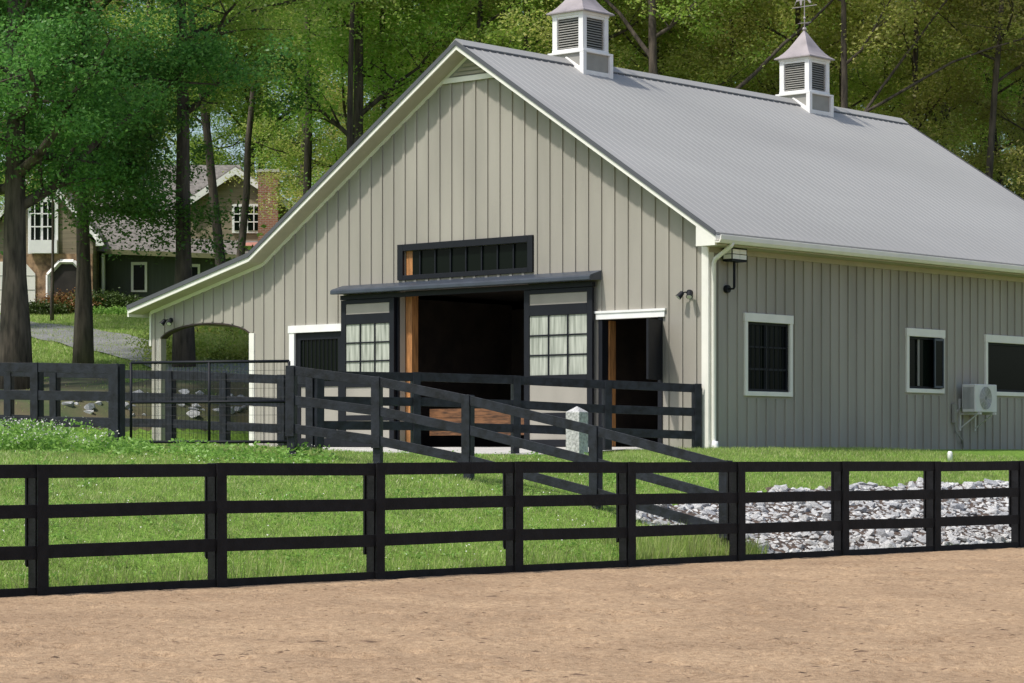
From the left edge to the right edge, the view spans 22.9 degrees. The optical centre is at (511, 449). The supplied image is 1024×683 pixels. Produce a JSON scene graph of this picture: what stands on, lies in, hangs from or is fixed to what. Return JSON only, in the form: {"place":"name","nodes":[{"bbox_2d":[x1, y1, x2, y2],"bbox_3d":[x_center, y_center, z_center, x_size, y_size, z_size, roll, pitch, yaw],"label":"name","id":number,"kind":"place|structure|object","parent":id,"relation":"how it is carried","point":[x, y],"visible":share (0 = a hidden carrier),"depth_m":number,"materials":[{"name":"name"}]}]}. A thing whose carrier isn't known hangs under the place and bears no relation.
{"place":"outdoors","nodes":[
{"label":"outdoors","id":0,"kind":"place"},
{"bbox_2d":[30,321,248,373],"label":"driveway","id":1,"kind":"structure","parent":0,"point":[116,349],"depth_m":79.29,"materials":[{"name":"grey gravel"}]},
{"bbox_2d":[323,447,638,453],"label":"pavement","id":2,"kind":"structure","parent":0,"point":[493,450],"depth_m":50.60,"materials":[{"name":"concrete"}]},
{"bbox_2d":[0,0,1015,206],"label":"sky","id":3,"kind":"structure","parent":0,"point":[221,124],"materials":[{"name":"white"}]},
{"bbox_2d":[0,547,1023,682],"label":"riding ring","id":4,"kind":"object","parent":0,"point":[749,602],"visible":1,"depth_m":22.73,"materials":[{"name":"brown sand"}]},
{"bbox_2d":[0,314,1023,588],"bbox_3d":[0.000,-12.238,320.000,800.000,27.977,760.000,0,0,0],"label":"ground","id":5,"kind":"structure","parent":0,"point":[202,434],"depth_m":34.73,"materials":[{"name":"green plant"}]},
{"bbox_2d":[0,30,91,220],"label":"deciduous tree","id":6,"kind":"object","parent":5,"relation":"on","point":[3,180],"visible":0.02,"depth_m":90.79,"materials":[{"name":"green plant"}]},
{"bbox_2d":[29,299,74,314],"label":"shrub","id":7,"kind":"object","parent":5,"relation":"on","point":[43,308],"visible":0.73,"depth_m":103.14,"materials":[{"name":"green plant"}]},
{"bbox_2d":[0,417,118,447],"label":"weeds","id":8,"kind":"object","parent":5,"relation":"on","point":[48,431],"visible":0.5,"depth_m":39.27,"materials":[{"name":"green plant"}]},
{"bbox_2d":[0,362,124,445],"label":"board fence","id":9,"kind":"object","parent":5,"relation":"on","point":[36,395],"visible":0.72,"depth_m":42.16,"materials":[{"name":"black paint"}]},
{"bbox_2d":[34,287,102,312],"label":"shrub","id":10,"kind":"object","parent":5,"relation":"on","point":[56,298],"visible":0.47,"depth_m":104.25,"materials":[{"name":"green plant"}]},
{"bbox_2d":[0,0,161,201],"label":"forest tree","id":11,"kind":"object","parent":5,"relation":"on","point":[118,43],"depth_m":122.54,"materials":[{"name":"green plant"}]},
{"bbox_2d":[0,0,174,321],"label":"deciduous tree","id":12,"kind":"object","parent":5,"relation":"on","point":[52,281],"depth_m":96.99,"materials":[{"name":"green plant"}]},
{"bbox_2d":[57,290,134,310],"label":"hedge bush","id":13,"kind":"object","parent":5,"relation":"on","point":[122,303],"visible":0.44,"depth_m":104.37,"materials":[{"name":"green plant"}]},
{"bbox_2d":[93,305,126,314],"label":"shrub","id":14,"kind":"object","parent":5,"relation":"on","point":[114,310],"visible":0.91,"depth_m":102.71,"materials":[{"name":"green plant"}]},
{"bbox_2d":[92,287,144,307],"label":"hedge bush","id":15,"kind":"object","parent":5,"relation":"on","point":[131,300],"visible":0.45,"depth_m":104.65,"materials":[{"name":"green plant"}]},
{"bbox_2d":[0,378,248,431],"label":"mulch bed","id":16,"kind":"object","parent":5,"relation":"on","point":[21,407],"visible":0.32,"depth_m":63.43,"materials":[{"name":"brown wood"}]},
{"bbox_2d":[84,403,95,409],"bbox_3d":[-10.254,-0.997,61.316,0.335,0.228,0.366,-9,-1,5],"label":"fieldstone","id":17,"kind":"object","parent":16,"relation":"on","point":[89,406],"visible":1,"depth_m":61.15,"materials":[{"name":"grey stone"}]},
{"bbox_2d":[0,311,248,443],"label":"grass","id":18,"kind":"structure","parent":5,"relation":"on","point":[122,323],"depth_m":82.34,"materials":[{"name":"green plant"}]},
{"bbox_2d":[0,165,298,312],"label":"house","id":19,"kind":"structure","parent":5,"relation":"on","point":[127,274],"depth_m":106.23,"materials":[{"name":"beige brick"}]},
{"bbox_2d":[0,262,34,312],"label":"garage door","id":20,"kind":"structure","parent":19,"relation":"in","point":[30,274],"depth_m":104.83,"materials":[{"name":"white wood"}]},
{"bbox_2d":[28,196,58,253],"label":"window","id":21,"kind":"structure","parent":19,"relation":"in","point":[38,224],"depth_m":104.85,"materials":[{"name":"white plastic"}]},
{"bbox_2d":[131,262,146,291],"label":"window","id":22,"kind":"structure","parent":19,"relation":"in","point":[138,274],"depth_m":106.40,"materials":[{"name":"white glass"}]},
{"bbox_2d":[192,264,199,276],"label":"window","id":23,"kind":"structure","parent":19,"relation":"in","point":[195,267],"depth_m":106.40,"materials":[{"name":"white glass"}]},
{"bbox_2d":[232,204,257,232],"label":"window","id":24,"kind":"structure","parent":19,"relation":"in","point":[252,225],"depth_m":106.48,"materials":[{"name":"white plastic"}]},
{"bbox_2d":[0,370,313,447],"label":"board fence","id":25,"kind":"object","parent":5,"relation":"on","point":[225,426],"visible":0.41,"depth_m":46.68,"materials":[{"name":"black paint"}]},
{"bbox_2d":[0,0,317,389],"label":"deciduous tree","id":26,"kind":"object","parent":5,"relation":"on","point":[30,24],"visible":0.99,"depth_m":63.70,"materials":[{"name":"green plant"}]},
{"bbox_2d":[29,0,290,162],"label":"forest tree","id":27,"kind":"object","parent":5,"relation":"on","point":[143,30],"visible":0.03,"depth_m":121.78,"materials":[{"name":"green plant"}]},
{"bbox_2d":[57,0,276,172],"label":"forest tree","id":28,"kind":"object","parent":5,"relation":"on","point":[166,133],"visible":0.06,"depth_m":119.31,"materials":[{"name":"green plant"}]},
{"bbox_2d":[0,418,337,462],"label":"weeds","id":29,"kind":"object","parent":5,"relation":"on","point":[50,440],"visible":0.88,"depth_m":39.22,"materials":[{"name":"green plant"}]},
{"bbox_2d":[0,0,342,363],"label":"deciduous tree","id":30,"kind":"object","parent":5,"relation":"on","point":[83,343],"visible":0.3,"depth_m":69.66,"materials":[{"name":"green plant"}]},
{"bbox_2d":[125,322,234,360],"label":"shrub","id":31,"kind":"object","parent":5,"relation":"on","point":[201,354],"visible":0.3,"depth_m":71.45,"materials":[{"name":"green plant"}]},
{"bbox_2d":[147,326,239,339],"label":"shrub","id":32,"kind":"object","parent":5,"relation":"on","point":[197,331],"visible":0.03,"depth_m":78.41,"materials":[{"name":"green plant"}]},
{"bbox_2d":[106,0,289,179],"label":"forest tree","id":33,"kind":"object","parent":5,"relation":"on","point":[223,157],"visible":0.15,"depth_m":117.92,"materials":[{"name":"green plant"}]},
{"bbox_2d":[122,0,285,164],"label":"forest tree","id":34,"kind":"object","parent":5,"relation":"on","point":[211,123],"visible":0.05,"depth_m":141.24,"materials":[{"name":"green plant"}]},
{"bbox_2d":[130,360,289,442],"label":"gate","id":35,"kind":"structure","parent":5,"relation":"on","point":[209,401],"depth_m":41.26,"materials":[{"name":"black metal"}]},
{"bbox_2d":[111,0,316,331],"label":"deciduous tree","id":36,"kind":"object","parent":5,"relation":"on","point":[212,185],"visible":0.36,"depth_m":78.78,"materials":[{"name":"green plant"}]},
{"bbox_2d":[195,328,248,359],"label":"shrub","id":37,"kind":"object","parent":5,"relation":"on","point":[223,350],"visible":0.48,"depth_m":72.65,"materials":[{"name":"green plant"}]},
{"bbox_2d":[204,326,248,345],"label":"shrub","id":38,"kind":"object","parent":5,"relation":"on","point":[231,331],"visible":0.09,"depth_m":74.62,"materials":[{"name":"green plant"}]},
{"bbox_2d":[107,0,346,179],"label":"forest tree","id":39,"kind":"object","parent":5,"relation":"on","point":[247,98],"visible":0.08,"depth_m":120.01,"materials":[{"name":"green plant"}]},
{"bbox_2d":[38,0,423,366],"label":"deciduous tree","id":40,"kind":"object","parent":5,"relation":"on","point":[183,344],"visible":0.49,"depth_m":69.78,"materials":[{"name":"green plant"}]},
{"bbox_2d":[214,332,248,359],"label":"shrub","id":41,"kind":"object","parent":5,"relation":"on","point":[242,348],"visible":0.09,"depth_m":71.78,"materials":[{"name":"green plant"}]},
{"bbox_2d":[199,224,266,351],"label":"understory bush","id":42,"kind":"object","parent":5,"relation":"on","point":[248,248],"depth_m":75.89,"materials":[{"name":"green plant"}]},
{"bbox_2d":[168,0,336,195],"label":"forest tree","id":43,"kind":"object","parent":5,"relation":"on","point":[263,161],"visible":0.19,"depth_m":119.94,"materials":[{"name":"green plant"}]},
{"bbox_2d":[174,0,347,194],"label":"deciduous tree","id":44,"kind":"object","parent":5,"relation":"on","point":[308,156],"visible":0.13,"depth_m":87.92,"materials":[{"name":"green plant"}]},
{"bbox_2d":[195,19,373,200],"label":"forest tree","id":45,"kind":"object","parent":5,"relation":"on","point":[299,136],"depth_m":139.73,"materials":[{"name":"green plant"}]},
{"bbox_2d":[207,3,365,196],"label":"deciduous tree","id":46,"kind":"object","parent":5,"relation":"on","point":[302,145],"visible":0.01,"depth_m":110.99,"materials":[{"name":"green plant"}]},
{"bbox_2d":[2,435,584,568],"bbox_3d":[-4.019,0.622,37.724,11.220,1.767,16.515,0,0,0],"label":"clover","id":47,"kind":"object","parent":5,"relation":"on","point":[286,494],"visible":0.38,"depth_m":36.49,"materials":[{"name":"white plant"}]},
{"bbox_2d":[234,0,410,256],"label":"deciduous tree","id":48,"kind":"object","parent":5,"relation":"on","point":[246,190],"visible":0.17,"depth_m":83.79,"materials":[{"name":"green plant"}]},
{"bbox_2d":[222,5,460,219],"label":"deciduous tree","id":49,"kind":"object","parent":5,"relation":"on","point":[295,200],"visible":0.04,"depth_m":98.90,"materials":[{"name":"green plant"}]},
{"bbox_2d":[248,2,441,213],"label":"forest tree","id":50,"kind":"object","parent":5,"relation":"on","point":[332,133],"visible":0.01,"depth_m":106.10,"materials":[{"name":"green plant"}]},
{"bbox_2d":[223,0,494,219],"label":"forest tree","id":51,"kind":"object","parent":5,"relation":"on","point":[359,74],"visible":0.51,"depth_m":81.83,"materials":[{"name":"green plant"}]},
{"bbox_2d":[0,441,718,585],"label":"weeds","id":52,"kind":"object","parent":5,"relation":"on","point":[270,497],"visible":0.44,"depth_m":35.13,"materials":[{"name":"green plant"}]},
{"bbox_2d":[253,3,476,167],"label":"forest tree","id":53,"kind":"object","parent":5,"relation":"on","point":[300,136],"visible":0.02,"depth_m":120.66,"materials":[{"name":"green plant"}]},
{"bbox_2d":[217,1,522,200],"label":"forest tree","id":54,"kind":"object","parent":5,"relation":"on","point":[285,155],"visible":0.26,"depth_m":91.71,"materials":[{"name":"green plant"}]},
{"bbox_2d":[330,0,420,149],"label":"deciduous tree","id":55,"kind":"object","parent":5,"relation":"on","point":[350,93],"visible":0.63,"depth_m":79.95,"materials":[{"name":"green plant"}]},
{"bbox_2d":[313,0,443,113],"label":"deciduous tree","id":56,"kind":"object","parent":5,"relation":"on","point":[402,13],"visible":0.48,"depth_m":83.83,"materials":[{"name":"green plant"}]},
{"bbox_2d":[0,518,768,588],"bbox_3d":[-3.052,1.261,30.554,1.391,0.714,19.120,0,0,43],"label":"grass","id":57,"kind":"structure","parent":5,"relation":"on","point":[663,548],"depth_m":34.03,"materials":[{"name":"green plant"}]},
{"bbox_2d":[242,1,548,189],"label":"forest tree","id":58,"kind":"object","parent":5,"relation":"on","point":[369,91],"visible":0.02,"depth_m":93.86,"materials":[{"name":"green plant"}]},
{"bbox_2d":[269,0,548,72],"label":"deciduous tree","id":59,"kind":"object","parent":5,"relation":"on","point":[422,56],"visible":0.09,"depth_m":89.80,"materials":[{"name":"green plant"}]},
{"bbox_2d":[312,0,639,148],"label":"forest tree","id":60,"kind":"object","parent":5,"relation":"on","point":[480,21],"visible":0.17,"depth_m":81.75,"materials":[{"name":"green plant"}]},
{"bbox_2d":[314,371,701,454],"bbox_3d":[-0.005,-0.539,47.126,7.757,1.759,0.356,0,0,-23],"label":"board fence","id":61,"kind":"object","parent":5,"relation":"on","point":[607,409],"visible":0.67,"depth_m":47.19,"materials":[{"name":"black paint"}]},
{"bbox_2d":[285,365,732,551],"bbox_3d":[-0.090,0.171,38.949,7.769,3.030,0.707,0,0,29],"label":"board fence","id":62,"kind":"object","parent":5,"relation":"on","point":[466,428],"visible":0.73,"depth_m":39.48,"materials":[{"name":"black paint"}]},
{"bbox_2d":[0,461,1023,596],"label":"board fence","id":63,"kind":"object","parent":5,"relation":"on","point":[37,511],"visible":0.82,"depth_m":32.47,"materials":[{"name":"black wood"}]},
{"bbox_2d":[523,0,530,50],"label":"deciduous tree","id":64,"kind":"object","parent":5,"relation":"on","point":[526,41],"visible":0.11,"depth_m":81.97,"materials":[{"name":"green plant"}]},
{"bbox_2d":[410,0,733,84],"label":"forest tree","id":65,"kind":"object","parent":5,"relation":"on","point":[637,20],"visible":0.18,"depth_m":81.58,"materials":[{"name":"green plant"}]},
{"bbox_2d":[127,0,1023,449],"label":"barn","id":66,"kind":"structure","parent":5,"relation":"on","point":[575,204],"depth_m":53.28,"materials":[{"name":"paint"}]},
{"bbox_2d":[159,318,172,325],"bbox_3d":[-7.980,-2.962,58.701,0.384,0.195,0.269,0,0,41],"label":"flood light","id":67,"kind":"object","parent":66,"relation":"attached to","point":[168,323],"visible":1,"depth_m":58.68,"materials":[{"name":"black metal"}]},
{"bbox_2d":[296,331,340,446],"bbox_3d":[-4.229,-1.315,55.618,1.440,2.530,0.050,0,0,41],"label":"stall door","id":68,"kind":"structure","parent":66,"relation":"in","point":[315,350],"depth_m":55.52,"materials":[{"name":"black wood"}]},
{"bbox_2d":[341,298,395,446],"bbox_3d":[-3.095,-1.645,54.400,1.600,3.170,0.060,0,0,41],"label":"sliding door","id":69,"kind":"structure","parent":66,"relation":"in","point":[368,326],"depth_m":54.41,"materials":[{"name":"black wood"}]},
{"bbox_2d":[397,235,533,280],"bbox_3d":[-0.981,-3.980,52.702,3.820,0.760,0.115,0,0,41],"label":"transom window","id":70,"kind":"structure","parent":66,"relation":"in","point":[493,258],"depth_m":52.68,"materials":[{"name":"black glass"}]},
{"bbox_2d":[524,287,593,446],"bbox_3d":[0.934,-1.645,50.840,1.800,3.170,0.060,0,0,41],"label":"sliding door","id":71,"kind":"structure","parent":66,"relation":"in","point":[559,323],"depth_m":50.83,"materials":[{"name":"black wood"}]},
{"bbox_2d":[646,318,660,379],"bbox_3d":[2.740,-1.935,48.874,0.044,1.170,0.720,0,0,23],"label":"dutch door","id":72,"kind":"structure","parent":66,"relation":"in","point":[653,326],"depth_m":48.78,"materials":[{"name":"black wood"}]},
{"bbox_2d":[676,290,692,298],"bbox_3d":[3.353,-2.982,48.677,0.384,0.195,0.269,0,0,41],"label":"flood light","id":73,"kind":"object","parent":66,"relation":"attached to","point":[680,294],"visible":1,"depth_m":48.66,"materials":[{"name":"black metal"}]},
{"bbox_2d":[723,247,746,292],"bbox_3d":[4.268,-3.453,48.840,0.317,0.854,0.492,0,0,41],"label":"led light","id":74,"kind":"object","parent":66,"relation":"attached to","point":[735,255],"visible":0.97,"depth_m":48.76,"materials":[{"name":"black metal"}]},
{"bbox_2d":[743,313,793,396],"bbox_3d":[5.035,-1.860,49.975,0.137,1.620,1.630,0,0,41],"label":"window","id":75,"kind":"structure","parent":66,"relation":"in","point":[766,349],"depth_m":50.01,"materials":[{"name":"black glass"}]},
{"bbox_2d":[905,328,944,393],"bbox_3d":[8.836,-1.895,54.256,0.160,1.370,1.520,0,0,41],"label":"window","id":76,"kind":"structure","parent":66,"relation":"in","point":[924,352],"depth_m":54.36,"materials":[{"name":"black metal"}]},
{"bbox_2d":[952,384,996,447],"bbox_3d":[10.111,-0.730,55.269,0.549,1.380,1.100,0,0,41],"label":"air conditioner","id":77,"kind":"object","parent":66,"relation":"attached to","point":[979,399],"visible":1,"depth_m":55.07,"materials":[{"name":"white metal"}]},
{"bbox_2d":[984,334,1023,396],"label":"window","id":78,"kind":"structure","parent":66,"relation":"in","point":[1003,355],"depth_m":56.85,"materials":[{"name":"black metal"}]},
{"bbox_2d":[566,406,587,454],"bbox_3d":[1.187,-0.253,46.200,0.300,1.073,0.300,0,0,36],"label":"granite post","id":79,"kind":"object","parent":5,"relation":"on","point":[576,441],"visible":0.65,"depth_m":46.09,"materials":[{"name":"grey stone"}]},
{"bbox_2d":[487,0,700,76],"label":"forest tree","id":80,"kind":"object","parent":5,"relation":"on","point":[608,43],"visible":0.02,"depth_m":92.00,"materials":[{"name":"green plant"}]},
{"bbox_2d":[517,0,821,86],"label":"forest tree","id":81,"kind":"object","parent":5,"relation":"on","point":[713,35],"visible":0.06,"depth_m":90.30,"materials":[{"name":"green plant"}]},
{"bbox_2d":[554,0,823,92],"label":"forest tree","id":82,"kind":"object","parent":5,"relation":"on","point":[746,72],"visible":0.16,"depth_m":81.66,"materials":[{"name":"green plant"}]},
{"bbox_2d":[560,0,869,88],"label":"deciduous tree","id":83,"kind":"object","parent":5,"relation":"on","point":[654,35],"visible":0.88,"depth_m":78.06,"materials":[{"name":"green plant"}]},
{"bbox_2d":[605,0,840,94],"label":"forest tree","id":84,"kind":"object","parent":5,"relation":"on","point":[677,70],"visible":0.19,"depth_m":83.37,"materials":[{"name":"green plant"}]},
{"bbox_2d":[625,0,873,97],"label":"forest tree","id":85,"kind":"object","parent":5,"relation":"on","point":[782,3],"visible":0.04,"depth_m":93.54,"materials":[{"name":"green plant"}]},
{"bbox_2d":[705,1,895,100],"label":"forest tree","id":86,"kind":"object","parent":5,"relation":"on","point":[838,70],"visible":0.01,"depth_m":108.06,"materials":[{"name":"green plant"}]},
{"bbox_2d":[636,480,1010,553],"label":"stone bed","id":87,"kind":"structure","parent":5,"relation":"on","point":[906,509],"depth_m":40.45,"materials":[{"name":"grey gravel"}]},
{"bbox_2d":[804,501,821,508],"bbox_3d":[4.855,0.909,40.781,0.303,0.172,0.143,15,4,8],"label":"riprap stone","id":88,"kind":"object","parent":87,"relation":"on","point":[814,504],"visible":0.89,"depth_m":40.75,"materials":[{"name":"stone"}]},
{"bbox_2d":[880,539,895,547],"bbox_3d":[5.814,1.515,39.291,0.261,0.187,0.345,-35,11,-37],"label":"riprap stone","id":89,"kind":"object","parent":87,"relation":"on","point":[888,543],"visible":0.68,"depth_m":39.20,"materials":[{"name":"stone"}]},
{"bbox_2d":[898,533,911,541],"bbox_3d":[6.193,1.425,39.991,0.246,0.168,0.193,-24,-31,37],"label":"riprap stone","id":90,"kind":"object","parent":87,"relation":"on","point":[907,537],"visible":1,"depth_m":39.93,"materials":[{"name":"grey stone"}]},
{"bbox_2d":[950,503,964,510],"bbox_3d":[7.584,0.996,43.170,0.229,0.180,0.289,0,0,36],"label":"riprap stone","id":91,"kind":"object","parent":87,"relation":"on","point":[957,506],"visible":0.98,"depth_m":43.10,"materials":[{"name":"grey stone"}]},
{"bbox_2d":[962,482,975,488],"bbox_3d":[8.127,0.670,45.087,0.280,0.194,0.223,0,0,32],"label":"riprap stone","id":92,"kind":"object","parent":87,"relation":"on","point":[970,485],"visible":0.68,"depth_m":45.02,"materials":[{"name":"stone"}]},
{"bbox_2d":[984,479,999,485],"bbox_3d":[8.700,0.623,45.893,0.280,0.164,0.257,19,30,31],"label":"riprap stone","id":93,"kind":"object","parent":87,"relation":"on","point":[990,482],"visible":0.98,"depth_m":45.82,"materials":[{"name":"grey stone"}]},
{"bbox_2d":[656,0,1006,157],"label":"forest tree","id":94,"kind":"object","parent":5,"relation":"on","point":[751,26],"visible":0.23,"depth_m":83.14,"materials":[{"name":"green plant"}]},
{"bbox_2d":[713,0,1017,153],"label":"forest tree","id":95,"kind":"object","parent":5,"relation":"on","point":[851,91],"visible":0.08,"depth_m":92.06,"materials":[{"name":"green plant"}]},
{"bbox_2d":[739,0,1018,184],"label":"forest tree","id":96,"kind":"object","parent":5,"relation":"on","point":[873,89],"visible":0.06,"depth_m":86.55,"materials":[{"name":"green plant"}]},
{"bbox_2d":[773,0,984,147],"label":"forest tree","id":97,"kind":"object","parent":5,"relation":"on","point":[864,72],"visible":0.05,"depth_m":93.34,"materials":[{"name":"green plant"}]},
{"bbox_2d":[748,0,1023,191],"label":"forest tree","id":98,"kind":"object","parent":5,"relation":"on","point":[945,72],"visible":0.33,"depth_m":82.92,"materials":[{"name":"green plant"}]},
{"bbox_2d":[762,0,1023,111],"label":"deciduous tree","id":99,"kind":"object","parent":5,"relation":"on","point":[843,6],"visible":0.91,"depth_m":78.16,"materials":[{"name":"green plant"}]},
{"bbox_2d":[823,0,1014,137],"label":"forest tree","id":100,"kind":"object","parent":5,"relation":"on","point":[907,91],"visible":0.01,"depth_m":106.01,"materials":[{"name":"green plant"}]},
{"bbox_2d":[832,5,1017,155],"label":"forest tree","id":101,"kind":"object","parent":5,"relation":"on","point":[945,111],"visible":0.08,"depth_m":96.56,"materials":[{"name":"green plant"}]},
{"bbox_2d":[834,3,1018,171],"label":"forest tree","id":102,"kind":"object","parent":5,"relation":"on","point":[1008,109],"visible":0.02,"depth_m":105.35,"materials":[{"name":"green plant"}]},
{"bbox_2d":[886,0,1023,193],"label":"forest tree","id":103,"kind":"object","parent":5,"relation":"on","point":[1014,139],"visible":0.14,"depth_m":86.87,"materials":[{"name":"green plant"}]},
{"bbox_2d":[892,0,1023,178],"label":"deciduous tree","id":104,"kind":"object","parent":5,"relation":"on","point":[994,93],"visible":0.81,"depth_m":79.97,"materials":[{"name":"green plant"}]},
{"bbox_2d":[906,0,1023,198],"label":"forest tree","id":105,"kind":"object","parent":5,"relation":"on","point":[1014,89],"visible":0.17,"depth_m":90.35,"materials":[{"name":"green plant"}]},
{"bbox_2d":[914,0,1023,198],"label":"forest tree","id":106,"kind":"object","parent":5,"relation":"on","point":[986,107],"visible":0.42,"depth_m":82.22,"materials":[{"name":"green plant"}]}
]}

